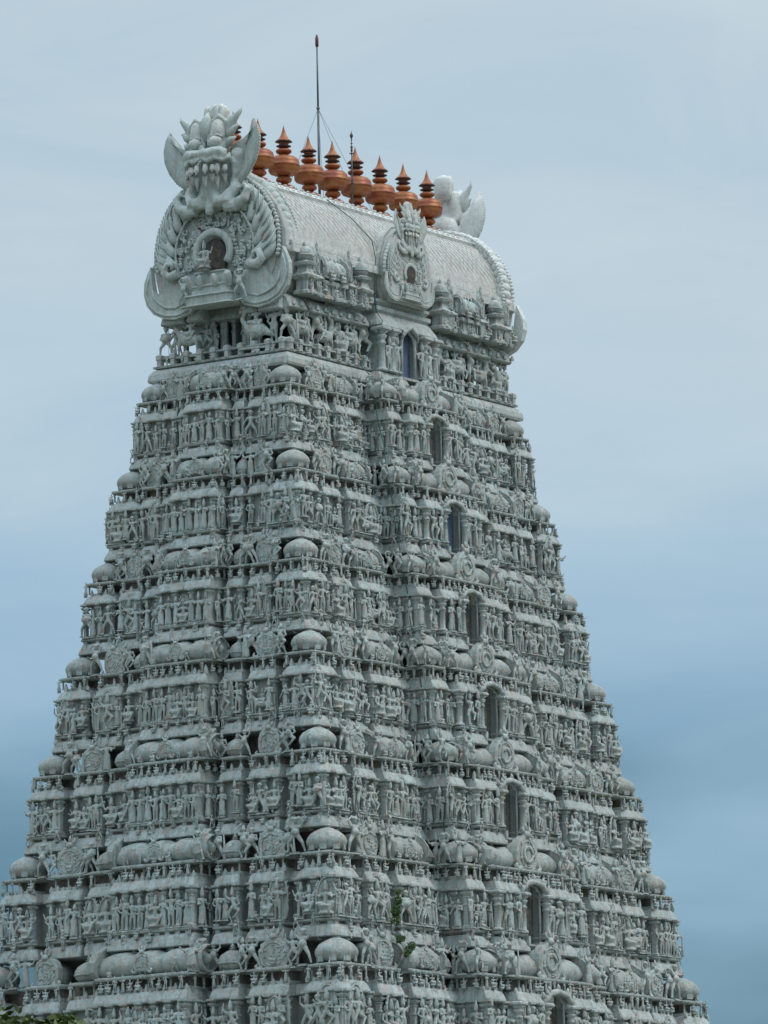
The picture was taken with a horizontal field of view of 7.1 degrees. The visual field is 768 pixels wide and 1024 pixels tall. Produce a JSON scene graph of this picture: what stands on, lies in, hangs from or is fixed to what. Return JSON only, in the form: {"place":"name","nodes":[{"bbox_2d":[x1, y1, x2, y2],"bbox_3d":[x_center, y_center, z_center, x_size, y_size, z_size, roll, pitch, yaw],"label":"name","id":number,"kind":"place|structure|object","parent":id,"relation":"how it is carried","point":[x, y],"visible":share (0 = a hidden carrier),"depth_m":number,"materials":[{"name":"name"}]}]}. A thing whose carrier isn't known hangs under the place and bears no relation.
{"place":"outdoors","nodes":[
{"label":"outdoors","id":0,"kind":"place"},
{"bbox_2d":[0,0,767,1023],"label":"sky","id":1,"kind":"structure","parent":0,"point":[615,152],"materials":[{"name":"blue"}]},
{"bbox_3d":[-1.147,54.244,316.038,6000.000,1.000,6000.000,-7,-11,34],"label":"ground","id":2,"kind":"structure","parent":0,"visible":0},
{"bbox_2d":[0,1005,41,1023],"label":"leafy tree","id":3,"kind":"object","parent":2,"relation":"on","point":[25,1019],"visible":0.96,"depth_m":119.67,"materials":[{"name":"green plant"}]},
{"bbox_2d":[36,1012,85,1023],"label":"leafy tree","id":4,"kind":"object","parent":2,"relation":"on","point":[59,1018],"visible":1,"depth_m":111.74,"materials":[{"name":"green plant"}]},
{"bbox_2d":[0,104,709,1023],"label":"temple tower","id":5,"kind":"structure","parent":2,"relation":"on","point":[252,808],"depth_m":313.85,"materials":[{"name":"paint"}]},
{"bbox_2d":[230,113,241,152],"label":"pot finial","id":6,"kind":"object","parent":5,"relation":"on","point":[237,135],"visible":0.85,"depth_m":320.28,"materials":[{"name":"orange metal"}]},
{"bbox_2d":[251,119,274,181],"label":"pot finial","id":7,"kind":"object","parent":5,"relation":"on","point":[264,160],"visible":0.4,"depth_m":321.67,"materials":[{"name":"orange metal"}]},
{"bbox_2d":[268,125,299,188],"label":"pot finial","id":8,"kind":"object","parent":5,"relation":"on","point":[284,168],"visible":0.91,"depth_m":323.54,"materials":[{"name":"orange metal"}]},
{"bbox_2d":[294,137,323,196],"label":"pot finial","id":9,"kind":"object","parent":5,"relation":"on","point":[309,176],"visible":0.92,"depth_m":325.44,"materials":[{"name":"orange metal"}]},
{"bbox_2d":[289,35,371,209],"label":"lightning mast","id":10,"kind":"object","parent":5,"relation":"on","point":[318,108],"visible":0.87,"depth_m":328.97,"materials":[{"name":"grey metal"}]},
{"bbox_2d":[317,142,348,202],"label":"pot finial","id":11,"kind":"object","parent":5,"relation":"on","point":[334,182],"visible":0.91,"depth_m":327.21,"materials":[{"name":"orange metal"}]},
{"bbox_2d":[349,131,353,203],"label":"short rod","id":12,"kind":"object","parent":5,"relation":"on","point":[351,153],"visible":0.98,"depth_m":327.98,"materials":[{"name":"grey metal"}]},
{"bbox_2d":[341,148,371,209],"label":"pot finial","id":13,"kind":"object","parent":5,"relation":"on","point":[362,186],"visible":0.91,"depth_m":329.02,"materials":[{"name":"orange metal"}]},
{"bbox_2d":[365,155,395,215],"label":"pot finial","id":14,"kind":"object","parent":5,"relation":"on","point":[381,196],"visible":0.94,"depth_m":330.86,"materials":[{"name":"orange metal"}]},
{"bbox_2d":[389,890,402,924],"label":"weed plant","id":15,"kind":"object","parent":5,"relation":"attached to","point":[395,914],"visible":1,"depth_m":304.33,"materials":[{"name":"green plant"}]},
{"bbox_2d":[395,934,405,943],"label":"weed plant","id":16,"kind":"object","parent":5,"relation":"attached to","point":[401,938],"visible":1,"depth_m":303.88,"materials":[{"name":"green plant"}]},
{"bbox_2d":[389,164,418,217],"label":"pot finial","id":17,"kind":"object","parent":5,"relation":"on","point":[403,194],"visible":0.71,"depth_m":332.70,"materials":[{"name":"orange metal"}]},
{"bbox_2d":[403,941,415,957],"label":"weed plant","id":18,"kind":"object","parent":5,"relation":"attached to","point":[408,948],"visible":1,"depth_m":304.22,"materials":[{"name":"green plant"}]},
{"bbox_2d":[416,170,442,229],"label":"pot finial","id":19,"kind":"object","parent":5,"relation":"on","point":[430,207],"visible":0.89,"depth_m":334.53,"materials":[{"name":"orange metal"}]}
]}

